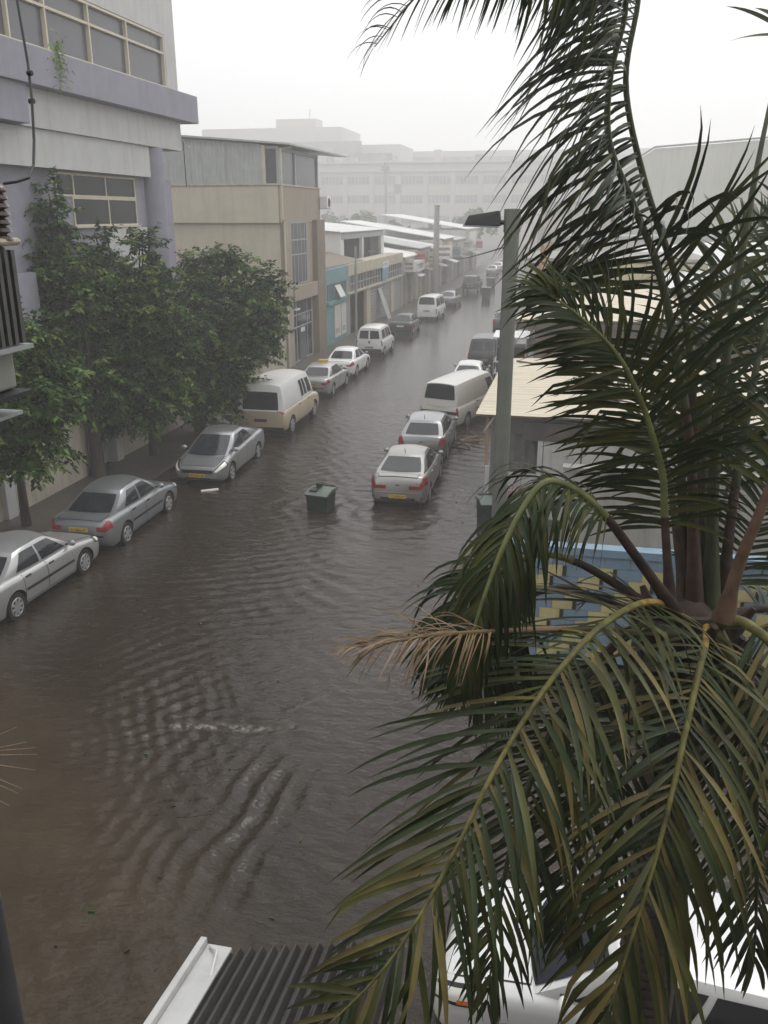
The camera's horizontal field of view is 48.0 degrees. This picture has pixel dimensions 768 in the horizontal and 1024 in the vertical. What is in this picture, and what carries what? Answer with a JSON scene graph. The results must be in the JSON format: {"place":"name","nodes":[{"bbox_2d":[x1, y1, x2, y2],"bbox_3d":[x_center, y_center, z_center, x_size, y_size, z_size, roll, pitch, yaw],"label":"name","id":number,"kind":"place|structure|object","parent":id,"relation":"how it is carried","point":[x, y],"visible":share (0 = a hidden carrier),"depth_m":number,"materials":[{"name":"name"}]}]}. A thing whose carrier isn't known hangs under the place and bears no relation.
{"place":"outdoors","nodes":[
{"label":"outdoors","id":0,"kind":"place"},
{"bbox_2d":[0,727,35,805],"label":"dry palm tip","id":1,"kind":"object","parent":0,"point":[12,766],"visible":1,"depth_m":4.47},
{"bbox_2d":[0,259,498,532],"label":"pavement","id":2,"kind":"structure","parent":0,"point":[141,462],"depth_m":30.50,"materials":[{"name":"concrete"}]},
{"bbox_2d":[0,297,99,526],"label":"street tree","id":3,"kind":"object","parent":2,"relation":"on","point":[40,406],"visible":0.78,"depth_m":21.38,"materials":[{"name":"green plant"}]},
{"bbox_2d":[20,166,144,477],"bbox_3d":[-9.995,-5.654,27.295,4.524,9.936,3.689,4,19,11],"label":"street tree","id":4,"kind":"object","parent":2,"relation":"on","point":[69,294],"visible":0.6,"depth_m":26.60,"materials":[{"name":"green plant"}]},
{"bbox_2d":[73,216,212,455],"bbox_3d":[-8.268,-5.355,28.662,5.213,8.489,3.854,-3,19,-10],"label":"street tree","id":5,"kind":"object","parent":2,"relation":"on","point":[150,329],"visible":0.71,"depth_m":28.00,"materials":[{"name":"green plant"}]},
{"bbox_2d":[163,241,299,431],"bbox_3d":[-6.181,-6.308,32.840,6.168,7.580,4.906,4,19,11],"label":"street tree","id":6,"kind":"object","parent":2,"relation":"on","point":[242,321],"visible":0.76,"depth_m":32.06,"materials":[{"name":"green plant"}]},
{"bbox_2d":[354,246,357,336],"bbox_3d":[-1.976,-15.303,60.622,0.360,6.500,0.360,4,19,11],"label":"thin pole","id":7,"kind":"object","parent":2,"relation":"on","point":[356,322],"visible":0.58,"depth_m":60.52,"materials":[{"name":"metal"}]},
{"bbox_2d":[378,287,390,318],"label":"leaning panel","id":8,"kind":"object","parent":2,"relation":"on","point":[387,311],"visible":0.93,"depth_m":72.02,"materials":[{"name":"grey metal"}]},
{"bbox_2d":[432,205,439,293],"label":"utility pole","id":9,"kind":"object","parent":2,"relation":"on","point":[435,283],"visible":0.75,"depth_m":88.75,"materials":[{"name":"concrete"}]},
{"bbox_2d":[0,245,767,1023],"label":"water","id":10,"kind":"structure","parent":0,"point":[104,829],"depth_m":14.86,"materials":[{"name":"liquid"}]},
{"bbox_2d":[0,530,98,620],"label":"parked car","id":11,"kind":"object","parent":10,"relation":"on","point":[33,565],"visible":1,"depth_m":19.26,"materials":[{"name":"silver metal"}]},
{"bbox_2d":[51,475,176,545],"bbox_3d":[-7.353,-0.269,23.944,1.951,1.430,4.441,4,19,10],"label":"parked car","id":12,"kind":"object","parent":10,"relation":"on","point":[111,510],"visible":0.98,"depth_m":22.74,"materials":[{"name":"grey paint"}]},
{"bbox_2d":[175,424,263,480],"bbox_3d":[-5.560,-2.175,29.483,1.992,1.430,4.541,3,19,10],"label":"parked car","id":13,"kind":"object","parent":10,"relation":"on","point":[222,452],"visible":1,"depth_m":28.38,"materials":[{"name":"silver metal"}]},
{"bbox_2d":[3,441,463,953],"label":"floating litter","id":14,"kind":"object","parent":10,"relation":"on","point":[128,949],"visible":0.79,"depth_m":13.81,"materials":[{"name":"brown plant"}]},
{"bbox_2d":[238,369,318,433],"bbox_3d":[-4.270,-4.677,35.635,2.291,2.160,5.094,4,19,11],"label":"parked van","id":15,"kind":"object","parent":10,"relation":"on","point":[282,400],"visible":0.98,"depth_m":33.50,"materials":[{"name":"beige paint"}]},
{"bbox_2d":[304,482,336,512],"bbox_3d":[-1.844,-0.341,25.483,0.720,1.058,0.972,7,22,16],"label":"rubbish bin","id":16,"kind":"object","parent":10,"relation":"on","point":[320,497],"visible":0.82,"depth_m":25.14,"materials":[{"name":"green plastic"}]},
{"bbox_2d":[305,359,348,394],"bbox_3d":[-2.990,-6.804,42.772,1.951,1.540,4.441,4,19,11],"label":"taxi car","id":17,"kind":"object","parent":10,"relation":"on","point":[325,376],"visible":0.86,"depth_m":41.61,"materials":[{"name":"silver metal"}]},
{"bbox_2d":[328,346,369,375],"bbox_3d":[-2.011,-8.452,47.714,1.951,1.440,4.441,4,19,11],"label":"parked car","id":18,"kind":"object","parent":10,"relation":"on","point":[354,360],"visible":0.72,"depth_m":46.52,"materials":[{"name":"white paint"}]},
{"bbox_2d":[356,323,394,355],"bbox_3d":[-0.499,-10.985,54.494,2.021,1.820,4.057,4,19,11],"label":"parked van","id":19,"kind":"object","parent":10,"relation":"on","point":[375,338],"visible":0.88,"depth_m":52.72,"materials":[{"name":"white paint"}]},
{"bbox_2d":[389,313,420,333],"bbox_3d":[1.607,-14.112,64.198,1.951,1.420,4.432,4,19,11],"label":"parked car","id":20,"kind":"object","parent":10,"relation":"on","point":[405,323],"visible":1,"depth_m":62.61,"materials":[{"name":"grey paint"}]},
{"bbox_2d":[371,444,443,503],"bbox_3d":[0.800,-1.467,27.396,1.993,1.589,4.431,4,19,10],"label":"parked car","id":21,"kind":"object","parent":10,"relation":"on","point":[406,473],"visible":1,"depth_m":25.73,"materials":[{"name":"silver paint"}]},
{"bbox_2d":[398,410,458,458],"bbox_3d":[1.682,-3.100,32.106,2.030,1.614,4.130,4,19,10],"label":"parked car","id":22,"kind":"object","parent":10,"relation":"on","point":[435,431],"visible":0.64,"depth_m":30.52,"materials":[{"name":"silver metal"}]},
{"bbox_2d":[417,293,446,318],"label":"parked van","id":23,"kind":"object","parent":10,"relation":"on","point":[431,305],"visible":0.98,"depth_m":71.13,"materials":[{"name":"white paint"}]},
{"bbox_2d":[442,290,461,305],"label":"parked car","id":24,"kind":"object","parent":10,"relation":"on","point":[453,297],"visible":0.72,"depth_m":82.18,"materials":[{"name":"grey paint"}]},
{"bbox_2d":[420,369,492,426],"bbox_3d":[3.288,-4.888,36.679,2.097,1.980,4.732,10,21,26],"label":"parked van","id":25,"kind":"object","parent":10,"relation":"on","point":[460,394],"visible":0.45,"depth_m":34.99,"materials":[{"name":"white paint"}]},
{"bbox_2d":[452,438,469,449],"bbox_3d":[2.851,-2.552,32.041,0.722,0.450,0.465,15,24,38],"label":"floating debris","id":26,"kind":"object","parent":10,"relation":"on","point":[458,445],"visible":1,"depth_m":31.99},
{"bbox_2d":[462,275,482,291],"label":"parked jeep","id":27,"kind":"object","parent":10,"relation":"on","point":[473,282],"visible":0.95,"depth_m":97.27,"materials":[{"name":"black paint"}]},
{"bbox_2d":[454,360,491,371],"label":"parked car","id":28,"kind":"object","parent":10,"relation":"on","point":[470,364],"visible":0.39,"depth_m":42.65,"materials":[{"name":"white paint"}]},
{"bbox_2d":[461,431,484,441],"bbox_3d":[3.416,-2.917,33.103,0.917,0.452,0.466,0,19,0],"label":"floating debris","id":29,"kind":"object","parent":10,"relation":"on","point":[468,440],"visible":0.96,"depth_m":33.10,"materials":[{"name":"brown wood"}]},
{"bbox_2d":[467,332,498,366],"bbox_3d":[5.970,-9.445,50.050,2.124,1.860,4.277,4,19,11],"label":"parked van","id":30,"kind":"object","parent":10,"relation":"on","point":[481,347],"visible":0.45,"depth_m":48.11,"materials":[{"name":"grey paint"}]},
{"bbox_2d":[475,493,491,534],"bbox_3d":[2.861,0.149,23.445,0.680,1.180,0.911,-2,19,-5],"label":"rubbish bin","id":31,"kind":"object","parent":10,"relation":"on","point":[484,508],"visible":0.34,"depth_m":23.05,"materials":[{"name":"green plastic"}]},
{"bbox_2d":[481,287,490,298],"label":"rubbish bin","id":32,"kind":"object","parent":10,"relation":"on","point":[486,291],"visible":0.88,"depth_m":89.28,"materials":[{"name":"grey plastic"}]},
{"bbox_2d":[486,277,495,287],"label":"rubbish bin","id":33,"kind":"object","parent":10,"relation":"on","point":[491,281],"visible":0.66,"depth_m":102.90,"materials":[{"name":"grey plastic"}]},
{"bbox_2d":[486,265,499,274],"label":"parked car","id":34,"kind":"object","parent":10,"relation":"on","point":[492,269],"visible":1,"depth_m":125.20,"materials":[{"name":"silver metal"}]},
{"bbox_2d":[494,262,502,269],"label":"parked car","id":35,"kind":"object","parent":10,"relation":"on","point":[499,265],"visible":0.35,"depth_m":133.90,"materials":[{"name":"white paint"}]},
{"bbox_2d":[493,310,518,330],"bbox_3d":[9.306,-14.713,65.646,2.030,1.614,4.126,4,19,11],"label":"parked car","id":36,"kind":"object","parent":10,"relation":"on","point":[496,322],"visible":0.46,"depth_m":64.03,"materials":[{"name":"grey paint"}]},
{"bbox_2d":[433,870,767,1023],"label":"parked car","id":37,"kind":"object","parent":10,"relation":"on","point":[730,1006],"visible":0.19,"depth_m":8.51,"materials":[{"name":"white paint"}]},
{"bbox_2d":[172,0,767,150],"label":"sky","id":38,"kind":"structure","parent":0,"point":[247,64],"materials":[{"name":"white"}]},
{"bbox_2d":[539,245,544,269],"bbox_3d":[6.767,-10.321,37.592,0.382,2.500,0.549,4,19,11],"label":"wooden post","id":39,"kind":"object","parent":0,"point":[541,251],"visible":0.14,"depth_m":37.39,"materials":[{"name":"brown wood"}]},
{"label":"ground","id":40,"kind":"structure","parent":0,"visible":0},
{"bbox_2d":[0,894,24,1023],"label":"power pole","id":41,"kind":"object","parent":40,"relation":"on","point":[11,1012],"depth_m":6.15,"materials":[{"name":"grey metal"}]},
{"bbox_2d":[0,184,33,421],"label":"pole transformer","id":42,"kind":"object","parent":41,"relation":"attached to","point":[12,335],"visible":1,"depth_m":4.52,"materials":[{"name":"grey metal"}]},
{"bbox_2d":[3,0,35,184],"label":"power cable","id":43,"kind":"object","parent":41,"relation":"attached to","point":[31,99],"visible":1,"depth_m":4.71,"materials":[{"name":"black plastic"}]},
{"bbox_2d":[0,0,198,423],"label":"office building","id":44,"kind":"structure","parent":40,"relation":"on","point":[107,131],"depth_m":28.21,"materials":[{"name":"paint"}]},
{"bbox_2d":[44,28,75,93],"bbox_3d":[-9.482,-13.150,25.223,0.503,1.722,1.602,4,19,11],"label":"weed plant","id":45,"kind":"object","parent":44,"relation":"on","point":[57,50],"visible":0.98,"depth_m":25.19,"materials":[{"name":"green plant"}]},
{"bbox_2d":[0,0,166,86],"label":"window","id":46,"kind":"structure","parent":44,"relation":"in","point":[95,35],"depth_m":27.73,"materials":[{"name":"grey glass"}]},
{"bbox_2d":[53,172,135,198],"bbox_3d":[-9.791,-11.136,29.479,0.080,0.720,5.300,4,19,11],"label":"window","id":47,"kind":"structure","parent":44,"relation":"in","point":[81,185],"depth_m":29.36,"materials":[{"name":"grey glass"}]},
{"bbox_2d":[71,197,140,227],"bbox_3d":[-9.656,-10.474,30.163,0.170,0.965,4.500,4,19,11],"label":"window","id":48,"kind":"structure","parent":44,"relation":"in","point":[116,211],"depth_m":30.05,"materials":[{"name":"grey glass"}]},
{"bbox_2d":[0,334,286,522],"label":"boundary wall","id":49,"kind":"structure","parent":40,"relation":"on","point":[116,449],"depth_m":27.93,"materials":[{"name":"concrete"}]},
{"bbox_2d":[163,135,346,368],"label":"corner workshop","id":50,"kind":"structure","parent":40,"relation":"on","point":[261,199],"depth_m":46.87,"materials":[{"name":"paint"}]},
{"bbox_2d":[265,146,317,186],"bbox_3d":[-5.103,-19.415,48.688,0.720,1.840,7.530,4,19,11],"label":"balcony window","id":51,"kind":"structure","parent":50,"relation":"in","point":[299,168],"depth_m":47.49,"materials":[{"name":"grey glass"}]},
{"bbox_2d":[291,222,307,284],"bbox_3d":[-4.907,-14.890,49.554,0.070,3.400,3.150,4,19,11],"label":"window","id":52,"kind":"structure","parent":50,"relation":"in","point":[298,229],"depth_m":49.65,"materials":[{"name":"grey glass"}]},
{"bbox_2d":[299,325,306,359],"bbox_3d":[-4.822,-10.117,51.447,0.060,1.940,1.250,4,19,11],"label":"door","id":53,"kind":"structure","parent":50,"relation":"in","point":[302,330],"depth_m":51.38,"materials":[{"name":"grey glass"}]},
{"bbox_2d":[320,196,330,208],"bbox_3d":[-3.608,-19.044,53.105,0.500,0.735,0.900,4,19,11],"label":"air conditioner","id":54,"kind":"object","parent":50,"relation":"attached to","point":[325,202],"visible":1,"depth_m":52.73,"materials":[{"name":"white paint"}]},
{"bbox_2d":[143,937,399,1023],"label":"entrance canopy","id":55,"kind":"object","parent":40,"relation":"on","point":[241,987],"visible":0.71,"depth_m":4.07,"materials":[{"name":"grey metal"}]},
{"bbox_2d":[209,945,218,974],"bbox_3d":[-0.942,2.449,3.383,0.087,0.164,2.017,2,19,5],"label":"thin cable","id":56,"kind":"object","parent":55,"relation":"on","point":[214,959],"visible":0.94,"depth_m":4.25,"materials":[{"name":"white paint"}]},
{"bbox_2d":[202,109,412,161],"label":"tall block","id":57,"kind":"structure","parent":40,"relation":"on","point":[312,133],"depth_m":294.37,"materials":[{"name":"concrete"}]},
{"bbox_2d":[321,211,357,224],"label":"tree","id":58,"kind":"object","parent":40,"relation":"on","point":[333,219],"visible":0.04,"depth_m":166.56,"materials":[{"name":"green plant"}]},
{"bbox_2d":[325,252,362,345],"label":"teal shop","id":59,"kind":"structure","parent":40,"relation":"on","point":[337,297],"depth_m":58.42,"materials":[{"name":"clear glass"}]},
{"bbox_2d":[327,281,346,301],"bbox_3d":[-2.970,-14.908,58.168,0.450,0.950,4.880,4,19,11],"label":"vent window","id":60,"kind":"structure","parent":59,"relation":"in","point":[335,291],"depth_m":57.78,"materials":[{"name":"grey glass"}]},
{"bbox_2d":[350,210,376,226],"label":"tree","id":61,"kind":"object","parent":40,"relation":"on","point":[369,217],"visible":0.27,"depth_m":164.25,"materials":[{"name":"green plant"}]},
{"bbox_2d":[346,253,402,335],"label":"beige workshop","id":62,"kind":"structure","parent":40,"relation":"on","point":[383,271],"depth_m":70.33,"materials":[{"name":"paint"}]},
{"bbox_2d":[325,222,385,258],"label":"rooftop hall","id":63,"kind":"structure","parent":62,"relation":"on","point":[343,239],"depth_m":73.01,"materials":[{"name":"paint"}]},
{"bbox_2d":[381,162,401,235],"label":"lighting mast","id":64,"kind":"object","parent":40,"relation":"on","point":[385,167],"visible":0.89,"depth_m":142.92,"materials":[{"name":"metal"}]},
{"bbox_2d":[368,247,426,306],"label":"street shop","id":65,"kind":"structure","parent":40,"relation":"on","point":[413,264],"depth_m":83.96,"materials":[{"name":"white paint"}]},
{"bbox_2d":[388,219,409,227],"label":"tree","id":66,"kind":"object","parent":40,"relation":"on","point":[392,222],"visible":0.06,"depth_m":160.70,"materials":[{"name":"green plant"}]},
{"bbox_2d":[340,220,460,284],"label":"street shop","id":67,"kind":"structure","parent":40,"relation":"on","point":[446,274],"depth_m":108.71,"materials":[{"name":"painted plaster"},{"name":"metal"},{"name":"glass"}]},
{"bbox_2d":[384,237,432,297],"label":"street shop","id":68,"kind":"structure","parent":40,"relation":"on","point":[422,285],"depth_m":92.36,"materials":[{"name":"grey metal"}]},
{"bbox_2d":[439,245,451,258],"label":"hanging sign","id":69,"kind":"object","parent":68,"relation":"attached to","point":[448,251],"visible":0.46,"depth_m":95.45,"materials":[{"name":"white paint"}]},
{"bbox_2d":[384,235,448,291],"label":"street shop","id":70,"kind":"structure","parent":40,"relation":"on","point":[431,272],"depth_m":101.65,"materials":[{"name":"white paint"}]},
{"bbox_2d":[379,223,470,279],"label":"street shop","id":71,"kind":"structure","parent":40,"relation":"on","point":[463,244],"depth_m":123.24,"materials":[{"name":"paint"}]},
{"bbox_2d":[380,214,482,271],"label":"street shop","id":72,"kind":"structure","parent":40,"relation":"on","point":[470,233],"depth_m":131.16,"materials":[{"name":"white paint"}]},
{"bbox_2d":[318,150,609,245],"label":"long office block","id":73,"kind":"structure","parent":40,"relation":"on","point":[352,186],"depth_m":248.62,"materials":[{"name":"grey concrete"}]},
{"bbox_2d":[322,177,342,184],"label":"window","id":74,"kind":"structure","parent":73,"relation":"in","point":[325,180],"depth_m":253.44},
{"bbox_2d":[328,196,342,202],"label":"window","id":75,"kind":"structure","parent":73,"relation":"in","point":[334,199],"depth_m":254.86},
{"bbox_2d":[348,177,368,184],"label":"window","id":76,"kind":"structure","parent":73,"relation":"in","point":[351,180],"depth_m":251.89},
{"bbox_2d":[348,195,368,202],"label":"window","id":77,"kind":"structure","parent":73,"relation":"in","point":[351,199],"depth_m":253.56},
{"bbox_2d":[375,176,395,183],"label":"window","id":78,"kind":"structure","parent":73,"relation":"in","point":[378,179],"depth_m":250.30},
{"bbox_2d":[375,195,395,202],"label":"window","id":79,"kind":"structure","parent":73,"relation":"in","point":[378,198],"depth_m":251.99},
{"bbox_2d":[376,216,395,222],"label":"window","id":80,"kind":"structure","parent":73,"relation":"in","point":[380,219],"depth_m":253.93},
{"bbox_2d":[401,216,421,222],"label":"window","id":81,"kind":"structure","parent":73,"relation":"in","point":[402,220],"depth_m":252.63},
{"bbox_2d":[401,176,422,183],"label":"window","id":82,"kind":"structure","parent":73,"relation":"in","point":[404,179],"depth_m":248.84,"materials":[{"name":"glass"}]},
{"bbox_2d":[401,195,422,202],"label":"window","id":83,"kind":"structure","parent":73,"relation":"in","point":[404,198],"depth_m":250.48,"materials":[{"name":"glass"}]},
{"bbox_2d":[428,216,448,221],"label":"window","id":84,"kind":"structure","parent":73,"relation":"in","point":[442,218],"depth_m":250.52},
{"bbox_2d":[428,195,449,202],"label":"window","id":85,"kind":"structure","parent":73,"relation":"in","point":[431,198],"depth_m":248.96,"materials":[{"name":"glass"}]},
{"bbox_2d":[429,176,449,183],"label":"window","id":86,"kind":"structure","parent":73,"relation":"in","point":[432,179],"depth_m":247.29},
{"bbox_2d":[455,195,476,202],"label":"window","id":87,"kind":"structure","parent":73,"relation":"in","point":[459,198],"depth_m":247.45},
{"bbox_2d":[456,176,477,183],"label":"window","id":88,"kind":"structure","parent":73,"relation":"in","point":[459,179],"depth_m":245.82,"materials":[{"name":"glass"}]},
{"bbox_2d":[483,195,504,202],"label":"window","id":89,"kind":"structure","parent":73,"relation":"in","point":[486,198],"depth_m":245.94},
{"bbox_2d":[484,175,505,183],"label":"window","id":90,"kind":"structure","parent":73,"relation":"in","point":[488,179],"depth_m":244.20,"materials":[{"name":"glass"}]},
{"bbox_2d":[511,195,533,202],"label":"window","id":91,"kind":"structure","parent":73,"relation":"in","point":[514,198],"depth_m":244.56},
{"bbox_2d":[512,175,534,182],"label":"window","id":92,"kind":"structure","parent":73,"relation":"in","point":[524,178],"depth_m":242.72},
{"bbox_2d":[541,175,548,182],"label":"window","id":93,"kind":"structure","parent":73,"relation":"in","point":[543,177],"depth_m":241.54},
{"bbox_2d":[569,175,584,182],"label":"window","id":94,"kind":"structure","parent":73,"relation":"in","point":[572,177],"depth_m":239.83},
{"bbox_2d":[568,194,590,200],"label":"window","id":95,"kind":"structure","parent":73,"relation":"in","point":[581,196],"depth_m":241.12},
{"bbox_2d":[452,207,498,238],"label":"tree","id":96,"kind":"object","parent":40,"relation":"on","point":[462,219],"visible":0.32,"depth_m":157.37,"materials":[{"name":"green plant"}]},
{"bbox_2d":[463,208,520,703],"bbox_3d":[1.663,-0.435,14.174,0.930,8.600,0.440,4,19,11],"label":"street lamp","id":97,"kind":"object","parent":40,"relation":"on","point":[505,371],"visible":0.54,"depth_m":13.32,"materials":[{"name":"metal"}]},
{"bbox_2d":[439,235,502,258],"bbox_3d":[3.742,-15.997,50.703,0.024,1.857,79.363,1,19,3],"label":"overhead cable","id":98,"kind":"object","parent":97,"relation":"attached to","point":[475,255],"visible":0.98,"depth_m":19.81,"materials":[{"name":"black plastic"}]},
{"bbox_2d":[492,330,529,379],"bbox_3d":[6.626,-7.965,45.056,1.800,2.750,2.000,4,19,11],"label":"street stall","id":99,"kind":"object","parent":40,"relation":"on","point":[518,348],"visible":0.45,"depth_m":44.45,"materials":[{"name":"white paint"}]},
{"bbox_2d":[285,0,767,1023],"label":"palm tree","id":100,"kind":"object","parent":40,"relation":"on","point":[687,674],"visible":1,"depth_m":4.82,"materials":[{"name":"green plant"}]},
{"bbox_2d":[413,148,659,169],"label":"distant block","id":101,"kind":"structure","parent":40,"relation":"on","point":[463,155],"depth_m":314.28,"materials":[{"name":"concrete"}]},
{"bbox_2d":[535,214,542,272],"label":"street building","id":102,"kind":"structure","parent":40,"relation":"on","point":[539,235],"depth_m":127.81,"materials":[{"name":"grey concrete"}]},
{"bbox_2d":[541,201,602,237],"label":"street building","id":103,"kind":"structure","parent":40,"relation":"on","point":[575,203],"depth_m":97.04,"materials":[{"name":"grey metal"}]},
{"bbox_2d":[543,209,610,250],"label":"street building","id":104,"kind":"structure","parent":40,"relation":"on","point":[577,215],"depth_m":74.79,"materials":[{"name":"grey metal"}]},
{"bbox_2d":[523,244,707,285],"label":"yellow workshop","id":105,"kind":"structure","parent":40,"relation":"on","point":[692,261],"depth_m":46.75,"materials":[{"name":"concrete"}]},
{"bbox_2d":[475,358,767,519],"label":"corrugated shed","id":106,"kind":"structure","parent":40,"relation":"on","point":[530,431],"depth_m":24.43,"materials":[{"name":"beige metal"}]},
{"bbox_2d":[488,538,767,677],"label":"painted block wall","id":107,"kind":"structure","parent":40,"relation":"on","point":[617,561],"depth_m":16.21,"materials":[{"name":"blue paint"}]},
{"bbox_2d":[516,285,767,357],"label":"long shed","id":108,"kind":"structure","parent":40,"relation":"on","point":[639,308],"depth_m":33.02,"materials":[{"name":"metal"}]},
{"bbox_2d":[554,234,734,250],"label":"street building","id":109,"kind":"structure","parent":40,"relation":"on","point":[679,239],"depth_m":66.98,"materials":[{"name":"grey metal"}]},
{"bbox_2d":[560,463,767,555],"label":"grey yard wall","id":110,"kind":"structure","parent":40,"relation":"on","point":[647,538],"depth_m":19.71,"materials":[{"name":"concrete"}]},
{"bbox_2d":[605,136,767,239],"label":"blank warehouse","id":111,"kind":"structure","parent":40,"relation":"on","point":[668,171],"depth_m":71.20,"materials":[{"name":"concrete"}]},
{"bbox_2d":[638,240,767,298],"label":"white roof hall","id":112,"kind":"structure","parent":40,"relation":"on","point":[717,252],"depth_m":45.68,"materials":[{"name":"grey metal"}]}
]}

